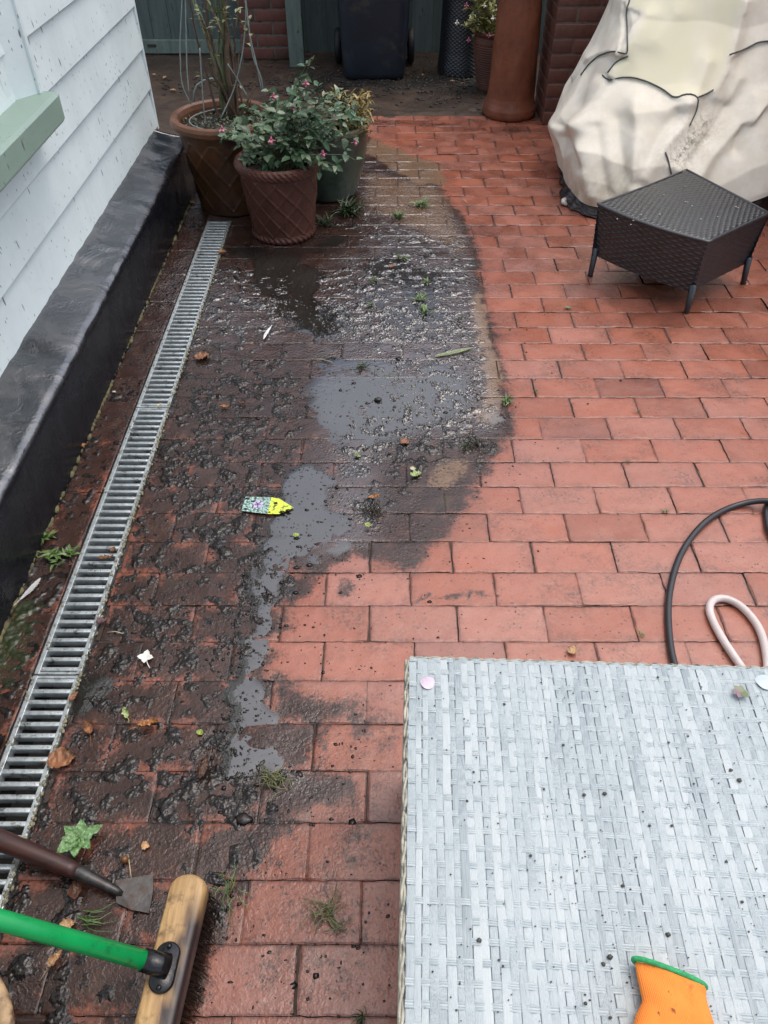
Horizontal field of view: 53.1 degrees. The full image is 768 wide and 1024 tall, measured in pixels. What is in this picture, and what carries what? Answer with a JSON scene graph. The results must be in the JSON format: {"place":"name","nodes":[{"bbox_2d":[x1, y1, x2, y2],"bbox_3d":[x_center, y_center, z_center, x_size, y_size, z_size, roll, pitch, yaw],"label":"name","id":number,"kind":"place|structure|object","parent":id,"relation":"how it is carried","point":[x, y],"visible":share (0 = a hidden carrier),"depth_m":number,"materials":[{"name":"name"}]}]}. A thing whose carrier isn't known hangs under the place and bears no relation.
{"place":"outdoors","nodes":[
{"label":"outdoors","id":0,"kind":"place"},
{"bbox_2d":[145,51,540,134],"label":"concrete path","id":1,"kind":"structure","parent":0,"point":[169,103],"depth_m":4.80,"materials":[{"name":"grey concrete"}]},
{"bbox_2d":[135,0,241,53],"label":"garden gate","id":2,"kind":"structure","parent":1,"relation":"on","point":[159,22],"depth_m":5.21,"materials":[{"name":"green paint"}]},
{"bbox_2d":[238,0,288,58],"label":"brick pier","id":3,"kind":"structure","parent":1,"relation":"on","point":[268,28],"depth_m":5.09,"materials":[{"name":"red brick"}]},
{"bbox_2d":[285,0,305,67],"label":"gate post","id":4,"kind":"object","parent":1,"relation":"on","point":[295,28],"visible":0.96,"depth_m":4.94,"materials":[{"name":"green paint"}]},
{"bbox_2d":[154,54,487,113],"bbox_3d":[-0.390,-2.721,4.854,2.396,0.014,1.260,0,44,0],"label":"crumbled debris","id":5,"kind":"object","parent":1,"relation":"on","point":[432,79],"visible":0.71,"depth_m":4.80,"materials":[{"name":"black plant"}]},
{"bbox_2d":[334,0,414,78],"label":"wheelie bin","id":6,"kind":"object","parent":1,"relation":"on","point":[374,39],"visible":1,"depth_m":4.72,"materials":[{"name":"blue plastic"}]},
{"bbox_2d":[302,0,546,51],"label":"fence panel","id":7,"kind":"object","parent":1,"relation":"on","point":[320,21],"visible":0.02,"depth_m":5.24,"materials":[{"name":"wood"}]},
{"bbox_2d":[437,0,486,77],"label":"woven planter","id":8,"kind":"object","parent":1,"relation":"on","point":[456,57],"visible":0.62,"depth_m":4.80,"materials":[{"name":"black wicker"}]},
{"bbox_2d":[473,26,494,91],"bbox_3d":[0.665,-2.739,4.645,0.278,0.316,0.278,0,44,0],"label":"ribbed pot","id":9,"kind":"object","parent":1,"relation":"on","point":[482,47],"visible":0.45,"depth_m":4.57,"materials":[{"name":"ceramic"}]},
{"bbox_2d":[456,0,496,41],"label":"trailing flowers","id":10,"kind":"object","parent":9,"relation":"on","point":[487,23],"visible":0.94,"depth_m":4.45,"materials":[{"name":"green plant"}]},
{"bbox_2d":[482,0,542,121],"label":"chimney pot","id":11,"kind":"object","parent":1,"relation":"on","point":[510,97],"visible":1,"depth_m":4.13,"materials":[{"name":"orange ceramic"}]},
{"bbox_2d":[0,116,767,1023],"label":"brick paving","id":12,"kind":"structure","parent":0,"point":[676,416],"depth_m":1.98,"materials":[{"name":"red brick"}]},
{"bbox_2d":[0,978,16,1023],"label":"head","id":13,"kind":"object","parent":12,"relation":"on","point":[7,1016],"visible":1,"depth_m":1.10,"materials":[{"name":"brown plastic"}]},
{"bbox_2d":[14,578,40,604],"bbox_3d":[-0.868,0.203,1.855,0.018,0.006,0.118,16,47,16],"label":"fallen feather","id":14,"kind":"object","parent":12,"relation":"on","point":[31,588],"visible":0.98,"depth_m":1.87,"materials":[{"name":"white"}]},
{"bbox_2d":[42,530,56,542],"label":"weed","id":15,"kind":"object","parent":12,"relation":"on","point":[51,534],"visible":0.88,"depth_m":2.00,"materials":[{"name":"green plant"}]},
{"bbox_2d":[37,548,62,559],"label":"weed","id":16,"kind":"object","parent":12,"relation":"on","point":[49,553],"visible":1,"depth_m":1.95,"materials":[{"name":"green plant"}]},
{"bbox_2d":[40,950,61,979],"bbox_3d":[-0.559,0.755,1.284,0.014,0.016,0.049,28,51,25],"label":"fallen leaf","id":17,"kind":"object","parent":12,"relation":"on","point":[53,959],"visible":1,"depth_m":1.29,"materials":[{"name":"plant"}]},
{"bbox_2d":[40,746,75,768],"bbox_3d":[-0.658,0.497,1.548,0.057,0.016,0.049,20,48,19],"label":"fallen leaf","id":18,"kind":"object","parent":12,"relation":"on","point":[59,757],"visible":1,"depth_m":1.55,"materials":[{"name":"brown plant"}]},
{"bbox_2d":[59,918,75,927],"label":"fallen leaf","id":19,"kind":"object","parent":12,"relation":"on","point":[68,922],"visible":0.68,"depth_m":1.33,"materials":[{"name":"beige plant"}]},
{"bbox_2d":[55,544,80,556],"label":"weed","id":20,"kind":"object","parent":12,"relation":"on","point":[67,552],"visible":1,"depth_m":1.96,"materials":[{"name":"green plant"}]},
{"bbox_2d":[0,828,153,912],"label":"hand scraper","id":21,"kind":"object","parent":12,"relation":"on","point":[134,893],"visible":1,"depth_m":1.37,"materials":[{"name":"brown wood"}]},
{"bbox_2d":[83,719,92,744],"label":"fallen leaf","id":22,"kind":"object","parent":12,"relation":"on","point":[88,726],"visible":1,"depth_m":1.60,"materials":[{"name":"brown plant"}]},
{"bbox_2d":[76,902,115,931],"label":"pulled grass","id":23,"kind":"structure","parent":12,"relation":"on","point":[86,920],"depth_m":1.33,"materials":[{"name":"green plant"}]},
{"bbox_2d":[0,198,192,642],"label":"moss edging","id":24,"kind":"object","parent":12,"relation":"on","point":[7,623],"visible":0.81,"depth_m":2.29,"materials":[{"name":"green plant"}]},
{"bbox_2d":[0,0,195,634],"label":"house","id":25,"kind":"structure","parent":12,"relation":"on","point":[97,189],"depth_m":2.39,"materials":[{"name":"white paint"}]},
{"bbox_2d":[0,0,42,99],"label":"window frame","id":26,"kind":"structure","parent":25,"relation":"in","point":[18,71],"depth_m":2.13,"materials":[{"name":"white paint"}]},
{"bbox_2d":[0,222,203,746],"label":"moss silt","id":27,"kind":"object","parent":12,"relation":"on","point":[10,637],"visible":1,"depth_m":1.87,"materials":[{"name":"brown soil"}]},
{"bbox_2d":[48,556,65,571],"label":"weed","id":28,"kind":"object","parent":27,"relation":"on","point":[53,560],"visible":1,"depth_m":1.93,"materials":[{"name":"green plant"}]},
{"bbox_2d":[0,874,221,1023],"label":"yard broom","id":29,"kind":"object","parent":12,"relation":"on","point":[167,963],"visible":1,"depth_m":1.18,"materials":[{"name":"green wood"}]},
{"bbox_2d":[0,222,231,907],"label":"drain channel","id":30,"kind":"object","parent":12,"relation":"in","point":[16,832],"visible":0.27,"depth_m":1.71,"materials":[{"name":"black metal"}]},
{"bbox_2d":[0,674,81,909],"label":"drain grate","id":31,"kind":"object","parent":30,"relation":"on","point":[8,759],"visible":0.94,"depth_m":1.58,"materials":[{"name":"metal"}]},
{"bbox_2d":[68,691,77,700],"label":"fallen leaf","id":32,"kind":"object","parent":31,"relation":"on","point":[72,696],"visible":1,"depth_m":1.65,"materials":[{"name":"orange plant"}]},
{"bbox_2d":[34,407,169,677],"bbox_3d":[-0.722,0.023,2.061,0.120,0.026,0.986,0,44,0],"label":"drain grate","id":33,"kind":"object","parent":30,"relation":"on","point":[115,514],"visible":0.98,"depth_m":1.98,"materials":[{"name":"metal"}]},
{"bbox_2d":[93,617,106,624],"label":"fallen leaf","id":34,"kind":"object","parent":33,"relation":"on","point":[100,620],"visible":1,"depth_m":1.80,"materials":[{"name":"plant"}]},
{"bbox_2d":[97,554,113,558],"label":"fallen leaf","id":35,"kind":"object","parent":33,"relation":"on","point":[105,556],"visible":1,"depth_m":1.94,"materials":[{"name":"brown plant"}]},
{"bbox_2d":[137,221,231,409],"bbox_3d":[-0.722,-0.799,2.901,0.123,0.026,1.360,0,44,0],"label":"drain grate","id":36,"kind":"object","parent":30,"relation":"on","point":[164,375],"visible":0.99,"depth_m":2.78,"materials":[{"name":"metal"}]},
{"bbox_2d":[121,707,128,721],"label":"fallen leaf","id":37,"kind":"object","parent":12,"relation":"on","point":[125,712],"visible":1,"depth_m":1.63,"materials":[{"name":"plant"}]},
{"bbox_2d":[121,855,128,863],"bbox_3d":[-0.476,0.638,1.410,0.014,0.015,0.015,0,44,0],"label":"nut","id":38,"kind":"object","parent":12,"relation":"on","point":[124,859],"visible":1,"depth_m":1.41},
{"bbox_2d":[127,719,157,730],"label":"fallen leaf","id":39,"kind":"object","parent":12,"relation":"on","point":[147,723],"visible":1,"depth_m":1.60,"materials":[{"name":"brown plant"}]},
{"bbox_2d":[137,650,152,667],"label":"fallen flower","id":40,"kind":"object","parent":12,"relation":"on","point":[145,656],"visible":1,"depth_m":1.73,"materials":[{"name":"white plant"}]},
{"bbox_2d":[141,841,149,849],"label":"fallen leaf","id":41,"kind":"object","parent":12,"relation":"on","point":[144,845],"visible":1,"depth_m":1.43,"materials":[{"name":"beige plant"}]},
{"bbox_2d":[196,729,202,734],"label":"fallen leaf","id":42,"kind":"object","parent":12,"relation":"on","point":[199,732],"visible":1,"depth_m":1.60,"materials":[{"name":"plant"}]},
{"bbox_2d":[191,351,210,359],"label":"fallen leaf","id":43,"kind":"object","parent":12,"relation":"on","point":[200,355],"visible":1,"depth_m":2.60,"materials":[{"name":"brown plant"}]},
{"bbox_2d":[170,98,270,216],"bbox_3d":[-0.685,-1.550,3.381,0.442,0.385,0.442,0,44,0],"label":"plant pot","id":44,"kind":"object","parent":12,"relation":"on","point":[216,176],"visible":0.58,"depth_m":3.28,"materials":[{"name":"brown ceramic"}]},
{"bbox_2d":[182,108,259,128],"bbox_3d":[-0.681,-1.659,3.269,0.370,0.042,0.362,0,44,0],"label":"pot groundcover","id":45,"kind":"object","parent":44,"relation":"on","point":[224,119],"visible":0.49,"depth_m":3.28,"materials":[{"name":"brown soil"}]},
{"bbox_2d":[187,0,254,120],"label":"tall shrub","id":46,"kind":"object","parent":44,"relation":"in","point":[224,77],"visible":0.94,"depth_m":3.18,"materials":[{"name":"green plant"}]},
{"bbox_2d":[179,0,262,128],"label":"wire support","id":47,"kind":"object","parent":44,"relation":"in","point":[204,80],"visible":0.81,"depth_m":3.08,"materials":[{"name":"metal"}]},
{"bbox_2d":[208,861,250,925],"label":"pulled grass","id":48,"kind":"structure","parent":12,"relation":"on","point":[227,890],"depth_m":1.37,"materials":[{"name":"green plant"}]},
{"bbox_2d":[238,399,259,404],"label":"fallen leaf","id":49,"kind":"object","parent":12,"relation":"on","point":[242,401],"visible":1,"depth_m":2.41,"materials":[{"name":"plant"}]},
{"bbox_2d":[0,196,512,1023],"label":"mud","id":50,"kind":"structure","parent":12,"relation":"on","point":[20,970],"depth_m":2.09,"materials":[{"name":"black soil"}]},
{"bbox_2d":[67,880,81,907],"bbox_3d":[-0.550,0.675,1.364,0.026,0.018,0.040,18,47,17],"label":"fallen leaf","id":51,"kind":"object","parent":50,"relation":"on","point":[74,890],"visible":0.99,"depth_m":1.37,"materials":[{"name":"brown plant"}]},
{"bbox_2d":[57,819,102,857],"bbox_3d":[-0.563,0.608,1.425,0.074,0.041,0.073,0,44,0],"label":"leaf","id":52,"kind":"object","parent":50,"relation":"on","point":[77,838],"visible":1,"depth_m":1.42,"materials":[{"name":"green plant"}]},
{"bbox_2d":[197,755,208,788],"bbox_3d":[-0.360,0.514,1.526,0.020,0.022,0.066,0,44,0],"label":"fallen leaf","id":53,"kind":"object","parent":50,"relation":"on","point":[202,769],"visible":1,"depth_m":1.53,"materials":[{"name":"brown plant"}]},
{"bbox_2d":[234,812,252,824],"bbox_3d":[-0.268,0.586,1.469,0.033,0.011,0.026,-16,47,-16],"label":"mud lump","id":54,"kind":"object","parent":50,"relation":"on","point":[242,818],"visible":1,"depth_m":1.47,"materials":[{"name":"black soil"}]},
{"bbox_2d":[241,497,293,513],"bbox_3d":[-0.314,-0.019,2.082,0.140,0.004,0.068,0,44,0],"label":"plant label","id":55,"kind":"object","parent":50,"relation":"on","point":[267,505],"visible":1,"depth_m":2.08,"materials":[{"name":"multicoloured plastic"}]},
{"bbox_2d":[263,325,271,338],"bbox_3d":[-0.413,-0.636,2.714,0.014,0.005,0.102,9,45,9],"label":"fallen feather","id":56,"kind":"object","parent":50,"relation":"on","point":[267,332],"visible":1,"depth_m":2.71,"materials":[{"name":"white"}]},
{"bbox_2d":[255,763,295,801],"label":"pulled grass","id":57,"kind":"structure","parent":50,"relation":"on","point":[277,778],"depth_m":1.52,"materials":[{"name":"green plant"}]},
{"bbox_2d":[368,493,379,498],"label":"fallen leaf","id":58,"kind":"object","parent":50,"relation":"on","point":[374,496],"visible":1,"depth_m":2.09,"materials":[{"name":"orange plant"}]},
{"bbox_2d":[410,469,421,476],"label":"fallen leaf","id":59,"kind":"object","parent":50,"relation":"on","point":[416,473],"visible":1,"depth_m":2.17,"materials":[{"name":"green plant"}]},
{"bbox_2d":[459,432,487,449],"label":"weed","id":60,"kind":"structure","parent":50,"relation":"on","point":[474,443],"depth_m":2.27,"materials":[{"name":"green plant"}]},
{"bbox_2d":[233,143,318,244],"bbox_3d":[-0.428,-1.317,3.196,0.356,0.312,0.356,0,44,0],"label":"plant pot","id":61,"kind":"object","parent":12,"relation":"on","point":[281,206],"visible":0.75,"depth_m":3.10,"materials":[{"name":"red ceramic"}]},
{"bbox_2d":[217,56,366,179],"bbox_3d":[-0.367,-1.536,3.019,0.599,0.435,0.528,0,44,0],"label":"fuchsia","id":62,"kind":"object","parent":61,"relation":"in","point":[291,146],"visible":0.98,"depth_m":2.97,"materials":[{"name":"green plant"}]},
{"bbox_2d":[71,236,505,780],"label":"puddle water","id":63,"kind":"structure","parent":12,"relation":"on","point":[279,260],"depth_m":2.37,"materials":[{"name":"grey liquid"}]},
{"bbox_2d":[299,883,350,937],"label":"pulled grass","id":64,"kind":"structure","parent":12,"relation":"on","point":[328,909],"depth_m":1.34,"materials":[{"name":"green plant"}]},
{"bbox_2d":[315,211,334,225],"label":"weed","id":65,"kind":"object","parent":12,"relation":"on","point":[325,222],"visible":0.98,"depth_m":3.34,"materials":[{"name":"green plant"}]},
{"bbox_2d":[280,105,370,202],"bbox_3d":[-0.262,-1.620,3.501,0.406,0.318,0.406,0,44,0],"label":"plant pot","id":66,"kind":"object","parent":12,"relation":"on","point":[333,187],"visible":0.38,"depth_m":3.41,"materials":[{"name":"green ceramic"}]},
{"bbox_2d":[316,84,374,134],"bbox_3d":[-0.163,-1.734,3.300,0.256,0.210,0.284,0,44,0],"label":"yellow shrub","id":67,"kind":"object","parent":66,"relation":"on","point":[343,96],"visible":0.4,"depth_m":3.26,"materials":[{"name":"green plant"}]},
{"bbox_2d":[331,194,367,217],"bbox_3d":[-0.157,-1.360,3.423,0.163,0.076,0.165,-26,50,-24],"label":"weed","id":68,"kind":"object","parent":12,"relation":"on","point":[348,207],"visible":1,"depth_m":3.42,"materials":[{"name":"green plant"}]},
{"bbox_2d":[349,1005,366,1023],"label":"weed","id":69,"kind":"object","parent":12,"relation":"on","point":[361,1018],"visible":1,"depth_m":1.23,"materials":[{"name":"green plant"}]},
{"bbox_2d":[354,359,372,371],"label":"weed","id":70,"kind":"object","parent":12,"relation":"on","point":[361,365],"visible":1,"depth_m":2.55,"materials":[{"name":"green plant"}]},
{"bbox_2d":[353,498,387,522],"bbox_3d":[-0.032,-0.005,2.059,0.100,0.013,0.069,29,51,27],"label":"root heap","id":71,"kind":"object","parent":12,"relation":"on","point":[374,511],"visible":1,"depth_m":2.06,"materials":[{"name":"brown plant"}]},
{"bbox_2d":[127,258,634,1023],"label":"grit","id":72,"kind":"object","parent":12,"relation":"on","point":[351,822],"visible":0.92,"depth_m":1.74,"materials":[{"name":"black gravel"}]},
{"bbox_2d":[391,210,407,218],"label":"weed","id":73,"kind":"object","parent":12,"relation":"on","point":[398,215],"visible":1,"depth_m":3.39,"materials":[{"name":"green plant"}]},
{"bbox_2d":[396,437,409,443],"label":"fallen leaf","id":74,"kind":"object","parent":12,"relation":"on","point":[404,440],"visible":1,"depth_m":2.28,"materials":[{"name":"orange plant"}]},
{"bbox_2d":[396,254,410,260],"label":"weed","id":75,"kind":"object","parent":12,"relation":"on","point":[398,255],"visible":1,"depth_m":3.12,"materials":[{"name":"green plant"}]},
{"bbox_2d":[411,293,428,300],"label":"weed","id":76,"kind":"object","parent":12,"relation":"on","point":[419,297],"visible":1,"depth_m":2.88,"materials":[{"name":"green plant"}]},
{"bbox_2d":[410,196,432,208],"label":"weed","id":77,"kind":"object","parent":12,"relation":"on","point":[421,202],"visible":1,"depth_m":3.48,"materials":[{"name":"green plant"}]},
{"bbox_2d":[418,304,432,316],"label":"weed","id":78,"kind":"object","parent":12,"relation":"on","point":[424,309],"visible":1,"depth_m":2.81,"materials":[{"name":"green plant"}]},
{"bbox_2d":[435,347,472,356],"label":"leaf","id":79,"kind":"object","parent":12,"relation":"on","point":[438,355],"visible":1,"depth_m":2.62,"materials":[{"name":"plant"}]},
{"bbox_2d":[500,394,516,405],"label":"weed","id":80,"kind":"object","parent":12,"relation":"on","point":[506,399],"visible":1,"depth_m":2.42,"materials":[{"name":"green plant"}]},
{"bbox_2d":[535,0,608,124],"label":"brick pier","id":81,"kind":"structure","parent":12,"relation":"on","point":[570,28],"depth_m":4.03,"materials":[{"name":"red brick"}]},
{"bbox_2d":[567,645,576,654],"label":"fallen leaf","id":82,"kind":"object","parent":12,"relation":"on","point":[571,649],"visible":1,"depth_m":1.74,"materials":[{"name":"plant"}]},
{"bbox_2d":[397,656,767,1023],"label":"rattan table","id":83,"kind":"object","parent":12,"relation":"on","point":[679,869],"visible":0.98,"depth_m":1.05,"materials":[{"name":"white wicker"}]},
{"bbox_2d":[420,677,434,688],"bbox_3d":[0.069,0.271,1.220,0.023,0.003,0.023,0,44,0],"label":"fallen petal","id":84,"kind":"object","parent":83,"relation":"on","point":[427,682],"visible":1,"depth_m":1.22,"materials":[{"name":"pink plant"}]},
{"bbox_2d":[418,672,767,1021],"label":"seed specks","id":85,"kind":"object","parent":83,"relation":"on","point":[609,956],"visible":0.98,"depth_m":1.00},
{"bbox_2d":[631,956,713,1023],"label":"work glove","id":86,"kind":"object","parent":83,"relation":"on","point":[671,995],"visible":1,"depth_m":0.89,"materials":[{"name":"orange fabric"}]},
{"bbox_2d":[733,685,748,696],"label":"fallen flower","id":87,"kind":"object","parent":83,"relation":"on","point":[740,691],"visible":1,"depth_m":1.20,"materials":[{"name":"plant"}]},
{"bbox_2d":[755,675,767,689],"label":"fallen petal","id":88,"kind":"object","parent":83,"relation":"on","point":[761,681],"visible":1,"depth_m":1.22,"materials":[{"name":"white plant"}]},
{"bbox_2d":[548,0,767,217],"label":"furniture cover","id":89,"kind":"object","parent":12,"relation":"on","point":[654,91],"visible":0.85,"depth_m":3.29,"materials":[{"name":"beige fabric"}]},
{"bbox_2d":[587,169,767,313],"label":"wicker stool","id":90,"kind":"object","parent":12,"relation":"on","point":[692,243],"visible":1,"depth_m":2.78,"materials":[{"name":"black wicker"}]},
{"bbox_2d":[665,498,767,664],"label":"black hose","id":91,"kind":"object","parent":12,"relation":"on","point":[699,527],"visible":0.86,"depth_m":1.94,"materials":[{"name":"plastic"}]},
{"bbox_2d":[705,595,767,665],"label":"white hose","id":92,"kind":"object","parent":12,"relation":"on","point":[748,613],"visible":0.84,"depth_m":1.78,"materials":[{"name":"plastic"}]}
]}

